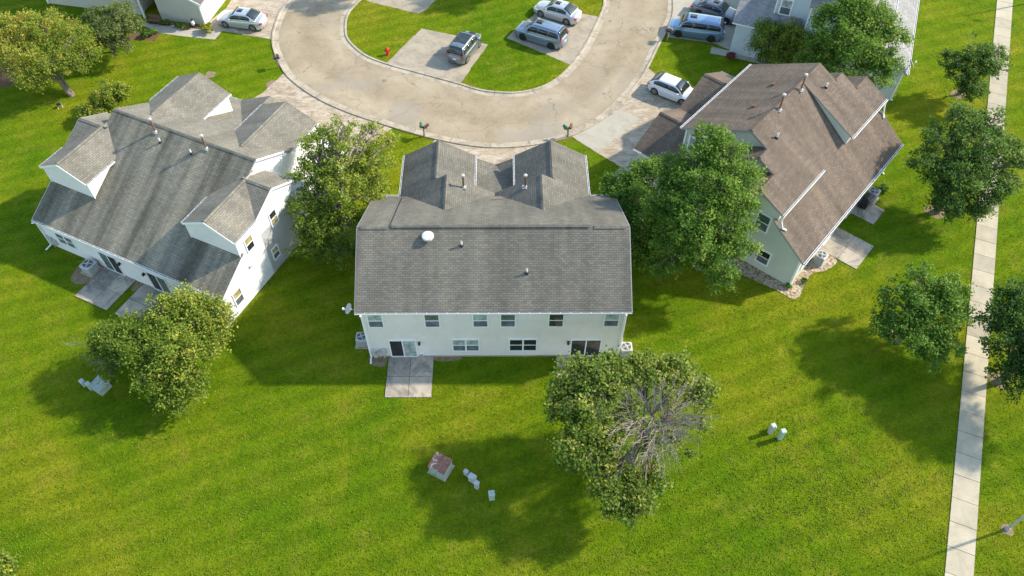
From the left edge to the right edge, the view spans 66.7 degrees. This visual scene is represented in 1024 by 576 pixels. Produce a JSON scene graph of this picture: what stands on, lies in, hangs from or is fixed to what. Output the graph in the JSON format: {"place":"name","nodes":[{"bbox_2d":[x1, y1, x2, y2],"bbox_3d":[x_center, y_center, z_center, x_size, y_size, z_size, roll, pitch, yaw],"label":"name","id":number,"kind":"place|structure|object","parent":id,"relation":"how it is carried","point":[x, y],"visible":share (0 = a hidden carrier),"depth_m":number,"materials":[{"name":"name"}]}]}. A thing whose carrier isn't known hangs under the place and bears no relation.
{"place":"outdoors","nodes":[
{"label":"outdoors","id":0,"kind":"place"},
{"bbox_2d":[209,0,287,38],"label":"driveway","id":1,"kind":"structure","parent":0,"point":[271,8],"depth_m":73.42,"materials":[{"name":"concrete"}]},
{"bbox_2d":[216,6,267,30],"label":"parked car","id":2,"kind":"object","parent":1,"relation":"on","point":[252,19],"visible":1,"depth_m":71.23,"materials":[{"name":"silver metal"}]},
{"bbox_2d":[255,74,391,157],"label":"driveway","id":3,"kind":"structure","parent":0,"point":[282,87],"depth_m":65.08,"materials":[{"name":"concrete"}]},
{"bbox_2d":[367,0,434,12],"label":"driveway","id":4,"kind":"structure","parent":0,"point":[417,6],"depth_m":74.45,"materials":[{"name":"concrete"}]},
{"bbox_2d":[387,29,487,82],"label":"driveway","id":5,"kind":"structure","parent":0,"point":[423,50],"depth_m":69.33,"materials":[{"name":"concrete"}]},
{"bbox_2d":[446,31,481,64],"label":"parked car","id":6,"kind":"object","parent":5,"relation":"on","point":[463,47],"visible":1,"depth_m":68.15,"materials":[{"name":"grey paint"}]},
{"bbox_2d":[279,0,667,142],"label":"road","id":7,"kind":"structure","parent":0,"point":[320,57],"depth_m":66.98,"materials":[{"name":"concrete"}]},
{"bbox_2d":[272,0,674,147],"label":"kerb","id":8,"kind":"structure","parent":7,"relation":"on","point":[607,112],"depth_m":65.33,"materials":[{"name":"concrete"}]},
{"bbox_2d":[340,0,609,96],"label":"island kerb","id":9,"kind":"structure","parent":7,"relation":"on","point":[561,77],"depth_m":68.49,"materials":[{"name":"concrete"}]},
{"bbox_2d":[347,0,602,91],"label":"island lawn","id":10,"kind":"structure","parent":0,"point":[494,18],"depth_m":71.79,"materials":[{"name":"plant"}]},
{"bbox_2d":[433,140,537,163],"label":"driveway","id":11,"kind":"structure","parent":0,"point":[494,155],"depth_m":61.74,"materials":[{"name":"concrete"}]},
{"bbox_2d":[0,0,1023,575],"bbox_3d":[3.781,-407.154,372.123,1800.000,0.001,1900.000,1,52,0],"label":"lawn","id":12,"kind":"structure","parent":0,"point":[276,332],"depth_m":46.98,"materials":[{"name":"plant"}]},
{"bbox_2d":[0,544,20,575],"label":"shrub","id":13,"kind":"object","parent":12,"relation":"on","point":[7,566],"visible":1,"depth_m":40.58,"materials":[{"name":"green plant"}]},
{"bbox_2d":[0,58,24,86],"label":"mulch bed","id":14,"kind":"object","parent":12,"relation":"on","point":[6,82],"visible":0.33,"depth_m":67.15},
{"bbox_2d":[0,6,105,96],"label":"tree","id":15,"kind":"object","parent":12,"relation":"on","point":[27,28],"visible":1,"depth_m":63.60,"materials":[{"name":"green plant"}]},
{"bbox_2d":[78,378,85,386],"bbox_3d":[-26.562,5.866,48.206,0.320,0.550,0.280,29,57,21],"label":"utility pedestal","id":16,"kind":"object","parent":12,"relation":"on","point":[81,381],"visible":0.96,"depth_m":48.03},
{"bbox_2d":[71,264,103,283],"bbox_3d":[-29.462,-1.147,54.009,1.839,0.001,2.304,18,54,13],"label":"bare patch","id":17,"kind":"object","parent":12,"relation":"on","point":[77,277],"visible":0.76,"depth_m":53.68,"materials":[{"name":"soil"}]},
{"bbox_2d":[79,258,102,277],"bbox_3d":[-29.175,-1.469,53.784,1.060,0.780,1.060,20,55,15],"label":"ac unit","id":18,"kind":"object","parent":17,"relation":"on","point":[89,267],"visible":1,"depth_m":53.61,"materials":[{"name":"metal"}]},
{"bbox_2d":[84,381,91,390],"bbox_3d":[-26.043,6.031,47.985,0.300,0.700,0.280,29,57,21],"label":"utility pedestal","id":19,"kind":"object","parent":12,"relation":"on","point":[87,383],"visible":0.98,"depth_m":47.74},
{"bbox_2d":[73,102,109,120],"bbox_3d":[-34.017,-14.125,63.141,3.046,1.864,2.452,26,56,18],"label":"shrub","id":20,"kind":"object","parent":12,"relation":"on","point":[89,109],"visible":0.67,"depth_m":62.80,"materials":[{"name":"green plant"}]},
{"bbox_2d":[89,375,111,395],"bbox_3d":[-25.397,6.038,48.061,0.960,0.580,0.882,25,56,18],"label":"transformer","id":21,"kind":"object","parent":12,"relation":"on","point":[100,388],"visible":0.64,"depth_m":47.85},
{"bbox_2d":[75,267,135,309],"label":"patio","id":22,"kind":"structure","parent":12,"relation":"on","point":[105,288],"depth_m":53.04,"materials":[{"name":"concrete"}]},
{"bbox_2d":[87,77,132,113],"bbox_3d":[-32.937,-15.683,63.750,3.990,2.817,3.477,1,52,0],"label":"shrub","id":23,"kind":"object","parent":12,"relation":"on","point":[107,96],"visible":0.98,"depth_m":63.22,"materials":[{"name":"green plant"}]},
{"bbox_2d":[80,0,145,57],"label":"tree","id":24,"kind":"object","parent":12,"relation":"on","point":[117,21],"visible":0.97,"depth_m":66.41,"materials":[{"name":"green plant"}]},
{"bbox_2d":[46,0,224,23],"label":"duplex house","id":25,"kind":"structure","parent":12,"relation":"on","point":[198,11],"depth_m":72.13,"materials":[{"name":"beige"}]},
{"bbox_2d":[202,0,224,22],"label":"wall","id":26,"kind":"structure","parent":25,"relation":"in","point":[210,7],"depth_m":72.52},
{"bbox_2d":[131,281,142,290],"bbox_3d":[-25.657,-0.181,53.281,0.557,0.001,1.065,21,55,16],"label":"bare patch","id":27,"kind":"object","parent":12,"relation":"on","point":[136,285],"visible":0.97,"depth_m":53.27,"materials":[{"name":"soil"}]},
{"bbox_2d":[114,284,168,320],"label":"patio","id":28,"kind":"structure","parent":12,"relation":"on","point":[137,299],"depth_m":52.38,"materials":[{"name":"concrete"}]},
{"bbox_2d":[126,31,159,39],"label":"mulch bed","id":29,"kind":"object","parent":12,"relation":"on","point":[137,36],"visible":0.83,"depth_m":71.03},
{"bbox_2d":[140,29,152,37],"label":"plant","id":30,"kind":"object","parent":29,"relation":"on","point":[143,34],"visible":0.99,"depth_m":70.58,"materials":[{"name":"green plant"}]},
{"bbox_2d":[63,279,238,422],"bbox_3d":[-21.524,3.082,47.704,10.014,5.127,8.101,22,55,16],"label":"tree","id":31,"kind":"object","parent":12,"relation":"on","point":[157,346],"visible":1,"depth_m":46.17,"materials":[{"name":"green plant"}]},
{"bbox_2d":[147,14,160,25],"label":"garden bench","id":32,"kind":"object","parent":12,"relation":"on","point":[152,17],"visible":1,"depth_m":71.90,"materials":[{"name":"brown wood"}]},
{"bbox_2d":[143,23,221,39],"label":"walkway","id":33,"kind":"structure","parent":12,"relation":"on","point":[193,32],"depth_m":71.53,"materials":[{"name":"concrete"}]},
{"bbox_2d":[162,22,207,30],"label":"mulch bed","id":34,"kind":"object","parent":12,"relation":"on","point":[196,26],"visible":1,"depth_m":72.11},
{"bbox_2d":[174,22,182,27],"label":"plant","id":35,"kind":"object","parent":34,"relation":"on","point":[178,24],"visible":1,"depth_m":71.68,"materials":[{"name":"green plant"}]},
{"bbox_2d":[181,23,189,28],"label":"plant","id":36,"kind":"object","parent":34,"relation":"on","point":[185,26],"visible":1,"depth_m":71.61,"materials":[{"name":"green plant"}]},
{"bbox_2d":[31,73,348,327],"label":"duplex house","id":37,"kind":"structure","parent":12,"relation":"on","point":[180,179],"depth_m":52.26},
{"bbox_2d":[53,231,77,249],"bbox_3d":[-30.863,-3.271,53.836,1.640,1.140,0.085,20,55,15],"label":"window","id":38,"kind":"structure","parent":37,"relation":"in","point":[67,241],"depth_m":53.84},
{"bbox_2d":[96,250,125,275],"bbox_3d":[-27.397,-1.694,53.223,1.600,1.900,0.085,20,55,15],"label":"sliding door","id":39,"kind":"structure","parent":37,"relation":"in","point":[110,262],"depth_m":53.21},
{"bbox_2d":[145,271,172,294],"bbox_3d":[-23.593,-0.276,52.141,1.680,1.900,0.085,20,55,15],"label":"sliding door","id":40,"kind":"structure","parent":37,"relation":"in","point":[159,283],"depth_m":52.07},
{"bbox_2d":[231,286,244,307],"bbox_3d":[-17.920,0.593,50.993,0.085,1.340,0.820,20,55,15],"label":"window","id":41,"kind":"structure","parent":37,"relation":"in","point":[238,297],"depth_m":50.99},
{"bbox_2d":[243,233,255,253],"bbox_3d":[-16.890,-2.875,50.071,0.085,1.240,0.760,20,55,15],"label":"window","id":42,"kind":"structure","parent":37,"relation":"in","point":[249,243],"depth_m":50.06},
{"bbox_2d":[268,208,278,227],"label":"window","id":43,"kind":"structure","parent":37,"relation":"in","point":[273,217],"depth_m":51.56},
{"bbox_2d":[271,243,280,260],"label":"window","id":44,"kind":"structure","parent":37,"relation":"in","point":[275,251],"depth_m":53.24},
{"bbox_2d":[199,22,213,33],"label":"plant","id":45,"kind":"object","parent":12,"relation":"on","point":[206,26],"visible":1,"depth_m":71.00,"materials":[{"name":"green plant"}]},
{"bbox_2d":[205,71,215,77],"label":"bare patch","id":46,"kind":"object","parent":12,"relation":"on","point":[209,74],"visible":0.97,"depth_m":67.66,"materials":[{"name":"soil"}]},
{"bbox_2d":[266,80,275,86],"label":"bare patch","id":47,"kind":"object","parent":12,"relation":"on","point":[269,83],"visible":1,"depth_m":66.98,"materials":[{"name":"soil"}]},
{"bbox_2d":[272,54,280,67],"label":"mailbox","id":48,"kind":"object","parent":12,"relation":"on","point":[276,57],"visible":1,"depth_m":67.45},
{"bbox_2d":[282,113,401,272],"bbox_3d":[-11.482,-6.072,52.883,7.853,8.329,9.375,1,52,0],"label":"tree","id":49,"kind":"object","parent":12,"relation":"on","point":[327,220],"visible":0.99,"depth_m":52.07,"materials":[{"name":"green plant"}]},
{"bbox_2d":[355,332,367,348],"bbox_3d":[-9.643,3.313,50.144,0.920,0.840,0.920,0,52,-1],"label":"ac unit","id":50,"kind":"object","parent":12,"relation":"on","point":[360,340],"visible":0.77,"depth_m":49.90,"materials":[{"name":"metal"}]},
{"bbox_2d":[369,355,387,366],"bbox_3d":[-8.552,4.578,49.680,1.221,0.001,1.096,1,52,0],"label":"bare patch","id":51,"kind":"object","parent":12,"relation":"on","point":[380,362],"visible":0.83,"depth_m":49.60,"materials":[{"name":"concrete"}]},
{"bbox_2d":[385,356,433,397],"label":"patio","id":52,"kind":"structure","parent":12,"relation":"on","point":[409,377],"depth_m":48.83,"materials":[{"name":"concrete"}]},
{"bbox_2d":[419,122,428,135],"bbox_3d":[-7.057,-12.615,62.366,0.801,1.260,0.556,12,53,9],"label":"mailbox","id":53,"kind":"object","parent":12,"relation":"on","point":[424,126],"visible":1,"depth_m":61.96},
{"bbox_2d":[427,452,454,481],"bbox_3d":[-4.105,10.235,44.752,1.200,0.900,1.120,22,55,16],"label":"transformer","id":54,"kind":"object","parent":12,"relation":"on","point":[441,466],"visible":1,"depth_m":44.50,"materials":[{"name":"metal"}]},
{"bbox_2d":[434,357,461,360],"bbox_3d":[-4.115,4.466,49.800,1.874,0.001,0.540,1,52,0],"label":"bare patch","id":55,"kind":"object","parent":12,"relation":"on","point":[446,358],"visible":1,"depth_m":49.77,"materials":[{"name":"soil"}]},
{"bbox_2d":[467,472,476,482],"bbox_3d":[-2.263,10.855,44.433,0.460,0.620,0.340,25,56,18],"label":"utility pedestal","id":56,"kind":"object","parent":12,"relation":"on","point":[472,477],"visible":0.96,"depth_m":44.20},
{"bbox_2d":[473,480,479,489],"bbox_3d":[-2.006,11.146,44.124,0.300,0.750,0.260,25,56,18],"label":"utility pedestal","id":57,"kind":"object","parent":12,"relation":"on","point":[476,483],"visible":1,"depth_m":43.88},
{"bbox_2d":[342,140,632,363],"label":"duplex house","id":58,"kind":"structure","parent":12,"relation":"on","point":[461,253],"depth_m":46.84,"materials":[{"name":"grey"}]},
{"bbox_2d":[366,315,384,327],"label":"window","id":59,"kind":"structure","parent":58,"relation":"in","point":[374,321],"depth_m":46.72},
{"bbox_2d":[388,340,417,356],"bbox_3d":[-6.844,3.816,49.085,1.710,1.860,0.085,0,52,-1],"label":"sliding door","id":60,"kind":"structure","parent":58,"relation":"in","point":[398,348],"depth_m":49.08,"materials":[{"name":"glass"}]},
{"bbox_2d":[423,315,440,327],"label":"window","id":61,"kind":"structure","parent":58,"relation":"in","point":[430,321],"depth_m":46.81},
{"bbox_2d":[451,339,479,351],"bbox_3d":[-2.897,3.587,48.848,1.720,1.320,0.085,0,52,-1],"label":"window","id":62,"kind":"structure","parent":58,"relation":"in","point":[458,345],"depth_m":48.83,"materials":[{"name":"glass"}]},
{"bbox_2d":[472,315,487,327],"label":"window","id":63,"kind":"structure","parent":58,"relation":"in","point":[478,321],"depth_m":46.85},
{"bbox_2d":[500,315,515,327],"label":"window","id":64,"kind":"structure","parent":58,"relation":"in","point":[506,321],"depth_m":46.87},
{"bbox_2d":[509,339,537,350],"bbox_3d":[0.693,3.576,48.883,1.780,1.320,0.085,0,52,-1],"label":"window","id":65,"kind":"structure","parent":58,"relation":"in","point":[514,344],"depth_m":48.86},
{"bbox_2d":[548,314,564,326],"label":"window","id":66,"kind":"structure","parent":58,"relation":"in","point":[554,320],"depth_m":46.80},
{"bbox_2d":[569,339,601,355],"bbox_3d":[4.637,3.779,49.197,1.940,1.860,0.085,0,52,-1],"label":"sliding door","id":67,"kind":"structure","parent":58,"relation":"in","point":[586,346],"depth_m":49.08,"materials":[{"name":"glass"}]},
{"bbox_2d":[603,314,620,326],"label":"window","id":68,"kind":"structure","parent":58,"relation":"in","point":[610,320],"depth_m":46.85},
{"bbox_2d":[488,490,494,500],"bbox_3d":[-1.144,11.650,43.736,0.360,0.750,0.340,-7,52,-6],"label":"utility pedestal","id":69,"kind":"object","parent":12,"relation":"on","point":[491,493],"visible":1,"depth_m":43.48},
{"bbox_2d":[563,123,572,136],"bbox_3d":[4.489,-12.534,62.386,0.820,1.260,0.557,-11,53,-9],"label":"mailbox","id":70,"kind":"object","parent":12,"relation":"on","point":[565,127],"visible":1,"depth_m":61.98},
{"bbox_2d":[556,356,595,380],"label":"patio","id":71,"kind":"structure","parent":12,"relation":"on","point":[559,365],"depth_m":49.63,"materials":[{"name":"concrete"}]},
{"bbox_2d":[619,342,632,358],"bbox_3d":[7.284,3.928,49.785,0.920,0.840,0.920,0,52,-1],"label":"ac unit","id":72,"kind":"object","parent":12,"relation":"on","point":[624,345],"visible":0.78,"depth_m":49.50,"materials":[{"name":"metal"}]},
{"bbox_2d":[538,344,722,534],"bbox_3d":[6.470,8.281,42.437,10.281,7.368,9.653,1,52,0],"label":"tree","id":73,"kind":"object","parent":12,"relation":"on","point":[599,388],"visible":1,"depth_m":41.41,"materials":[{"name":"green plant"}]},
{"bbox_2d":[595,152,670,272],"bbox_3d":[8.262,-4.835,53.467,5.605,6.110,8.785,1,52,0],"label":"tree","id":74,"kind":"object","parent":12,"relation":"on","point":[626,187],"visible":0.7,"depth_m":52.33,"materials":[{"name":"green plant"}]},
{"bbox_2d":[665,27,672,40],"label":"mailbox","id":75,"kind":"object","parent":12,"relation":"on","point":[668,30],"visible":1,"depth_m":70.21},
{"bbox_2d":[631,118,775,296],"bbox_3d":[12.028,-4.503,50.541,8.852,10.317,9.098,1,52,0],"label":"tree","id":76,"kind":"object","parent":12,"relation":"on","point":[717,205],"visible":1,"depth_m":48.65,"materials":[{"name":"green plant"}]},
{"bbox_2d":[725,52,735,59],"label":"plant","id":77,"kind":"object","parent":12,"relation":"on","point":[730,55],"visible":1,"depth_m":69.20,"materials":[{"name":"red plant"}]},
{"bbox_2d":[710,47,771,63],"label":"walkway","id":78,"kind":"structure","parent":12,"relation":"on","point":[719,51],"depth_m":69.77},
{"bbox_2d":[633,63,903,284],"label":"duplex house","id":79,"kind":"structure","parent":12,"relation":"on","point":[824,142],"depth_m":54.17,"materials":[{"name":"brown"}]},
{"bbox_2d":[686,135,701,154],"bbox_3d":[12.971,-10.095,55.496,1.040,1.540,0.085,34,59,24],"label":"window","id":80,"kind":"structure","parent":79,"relation":"in","point":[690,141],"depth_m":55.42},
{"bbox_2d":[753,211,772,233],"bbox_3d":[16.588,-4.336,51.554,1.030,1.550,0.085,34,59,24],"label":"window","id":81,"kind":"structure","parent":79,"relation":"in","point":[765,220],"depth_m":51.50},
{"bbox_2d":[754,248,771,266],"bbox_3d":[17.240,-2.118,53.455,1.000,1.330,0.085,34,59,24],"label":"window","id":82,"kind":"structure","parent":79,"relation":"in","point":[764,259],"depth_m":53.49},
{"bbox_2d":[767,423,776,434],"bbox_3d":[15.441,8.369,46.298,0.300,0.950,0.280,-14,53,-11],"label":"utility pedestal","id":83,"kind":"object","parent":12,"relation":"on","point":[772,427],"visible":1,"depth_m":46.09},
{"bbox_2d":[742,16,813,63],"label":"tree","id":84,"kind":"object","parent":12,"relation":"on","point":[775,52],"visible":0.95,"depth_m":66.00,"materials":[{"name":"green plant"}]},
{"bbox_2d":[722,249,836,298],"bbox_3d":[18.687,-1.145,54.335,8.505,0.001,4.786,1,52,0],"label":"rock bed","id":85,"kind":"object","parent":12,"relation":"on","point":[748,270],"visible":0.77,"depth_m":54.13,"materials":[{"name":"gravel"}]},
{"bbox_2d":[800,277,808,284],"bbox_3d":[20.118,-0.460,53.623,0.582,0.596,0.606,27,57,19],"label":"plant","id":86,"kind":"object","parent":85,"relation":"on","point":[804,280],"visible":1,"depth_m":53.52,"materials":[{"name":"green plant"}]},
{"bbox_2d":[809,250,828,268],"bbox_3d":[21.607,-2.092,54.558,0.920,0.910,0.920,34,59,24],"label":"ac unit","id":87,"kind":"object","parent":85,"relation":"on","point":[818,260],"visible":1,"depth_m":54.35,"materials":[{"name":"metal"}]},
{"bbox_2d":[776,428,786,440],"bbox_3d":[15.936,8.660,46.042,0.320,1.000,0.300,-9,53,-7],"label":"utility pedestal","id":88,"kind":"object","parent":12,"relation":"on","point":[781,433],"visible":1,"depth_m":45.86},
{"bbox_2d":[729,0,919,100],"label":"duplex house","id":89,"kind":"structure","parent":12,"relation":"on","point":[748,12],"depth_m":66.93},
{"bbox_2d":[778,0,794,15],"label":"window","id":90,"kind":"structure","parent":89,"relation":"in","point":[786,6],"depth_m":66.40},
{"bbox_2d":[820,227,873,268],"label":"patio","id":91,"kind":"structure","parent":12,"relation":"on","point":[847,248],"depth_m":55.67,"materials":[{"name":"concrete"}]},
{"bbox_2d":[793,0,918,89],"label":"tree","id":92,"kind":"object","parent":12,"relation":"on","point":[831,49],"visible":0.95,"depth_m":59.97,"materials":[{"name":"green plant"}]},
{"bbox_2d":[850,198,883,224],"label":"patio","id":93,"kind":"structure","parent":12,"relation":"on","point":[871,213],"depth_m":57.85,"materials":[{"name":"concrete"}]},
{"bbox_2d":[859,193,872,209],"bbox_3d":[26.348,-6.478,57.810,0.613,0.950,0.900,34,59,24],"label":"grill","id":94,"kind":"object","parent":93,"relation":"on","point":[865,202],"visible":1,"depth_m":57.56,"materials":[{"name":"black metal"}]},
{"bbox_2d":[862,186,880,204],"bbox_3d":[27.050,-7.000,58.409,0.960,0.960,0.960,34,59,24],"label":"ac unit","id":95,"kind":"object","parent":12,"relation":"on","point":[874,191],"visible":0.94,"depth_m":58.07,"materials":[{"name":"metal"}]},
{"bbox_2d":[877,182,888,191],"bbox_3d":[28.248,-7.631,59.173,1.055,0.781,0.964,-30,58,-22],"label":"plant","id":96,"kind":"object","parent":12,"relation":"on","point":[883,186],"visible":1,"depth_m":59.05,"materials":[{"name":"green plant"}]},
{"bbox_2d":[867,258,979,376],"bbox_3d":[25.543,1.885,49.048,6.400,4.961,7.241,24,56,17],"label":"tree","id":97,"kind":"object","parent":12,"relation":"on","point":[925,336],"visible":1,"depth_m":47.79,"materials":[{"name":"green plant"}]},
{"bbox_2d":[924,206,943,218],"bbox_3d":[31.517,-5.685,58.008,1.606,0.001,1.532,1,52,0],"label":"bare patch","id":98,"kind":"object","parent":12,"relation":"on","point":[935,216],"visible":0.5,"depth_m":57.89,"materials":[{"name":"soil"}]},
{"bbox_2d":[950,90,965,98],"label":"bare patch","id":99,"kind":"object","parent":12,"relation":"on","point":[953,93],"visible":0.59,"depth_m":66.55,"materials":[{"name":"soil"}]},
{"bbox_2d":[902,96,1023,224],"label":"tree","id":100,"kind":"object","parent":12,"relation":"on","point":[971,165],"visible":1,"depth_m":54.43,"materials":[{"name":"green plant"}]},
{"bbox_2d":[937,31,1012,103],"bbox_3d":[38.156,-17.768,64.395,6.071,5.160,5.505,-25,56,-18],"label":"tree","id":101,"kind":"object","parent":12,"relation":"on","point":[969,83],"visible":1,"depth_m":63.37,"materials":[{"name":"green plant"}]},
{"bbox_2d":[968,275,1023,404],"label":"tree","id":102,"kind":"object","parent":12,"relation":"on","point":[997,309],"visible":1,"depth_m":45.91,"materials":[{"name":"green plant"}]},
{"bbox_2d":[987,371,1009,388],"bbox_3d":[30.630,5.745,49.053,1.264,0.001,1.360,33,59,23],"label":"bare patch","id":103,"kind":"object","parent":12,"relation":"on","point":[993,379],"visible":0.33,"depth_m":49.04,"materials":[{"name":"soil"}]},
{"bbox_2d":[1001,523,1013,535],"bbox_3d":[27.370,13.364,43.065,0.654,0.001,0.711,1,52,0],"label":"bare patch","id":104,"kind":"object","parent":12,"relation":"on","point":[1010,532],"visible":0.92,"depth_m":43.00,"materials":[{"name":"soil"}]},
{"bbox_2d":[1004,515,1023,530],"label":"street lamp","id":105,"kind":"object","parent":12,"relation":"on","point":[1010,526],"visible":1,"depth_m":42.43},
{"bbox_2d":[507,13,597,63],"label":"driveway","id":106,"kind":"structure","parent":0,"point":[580,31],"depth_m":70.96,"materials":[{"name":"concrete"}]},
{"bbox_2d":[515,17,568,49],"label":"parked car","id":107,"kind":"object","parent":106,"relation":"on","point":[550,34],"visible":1,"depth_m":69.67,"materials":[{"name":"silver metal"}]},
{"bbox_2d":[533,0,582,24],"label":"parked car","id":108,"kind":"object","parent":106,"relation":"on","point":[566,13],"visible":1,"depth_m":72.17,"materials":[{"name":"silver metal"}]},
{"bbox_2d":[613,154,637,178],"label":"walkway","id":109,"kind":"structure","parent":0,"point":[625,165],"depth_m":60.88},
{"bbox_2d":[572,68,680,166],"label":"driveway","id":110,"kind":"structure","parent":0,"point":[644,104],"depth_m":64.69,"materials":[{"name":"concrete"}]},
{"bbox_2d":[573,109,639,152],"bbox_3d":[7.798,-13.040,63.581,2.708,0.001,5.615,38,61,25],"label":"driveway pad","id":111,"kind":"object","parent":110,"relation":"on","point":[600,136],"visible":1,"depth_m":63.40,"materials":[{"name":"concrete"}]},
{"bbox_2d":[647,72,693,104],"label":"parked car","id":112,"kind":"object","parent":110,"relation":"on","point":[670,87],"visible":0.84,"depth_m":65.23,"materials":[{"name":"white paint"}]},
{"bbox_2d":[669,0,739,49],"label":"driveway","id":113,"kind":"structure","parent":0,"point":[681,7],"depth_m":72.65,"materials":[{"name":"concrete"}]},
{"bbox_2d":[668,12,725,41],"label":"parked car","id":114,"kind":"object","parent":113,"relation":"on","point":[710,28],"visible":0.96,"depth_m":70.43,"materials":[{"name":"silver paint"}]},
{"bbox_2d":[690,0,735,24],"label":"parked car","id":115,"kind":"object","parent":113,"relation":"on","point":[724,10],"visible":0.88,"depth_m":72.45,"materials":[{"name":"grey paint"}]},
{"bbox_2d":[944,0,1012,575],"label":"sidewalk","id":116,"kind":"structure","parent":0,"point":[961,548],"depth_m":48.41,"materials":[{"name":"concrete"}]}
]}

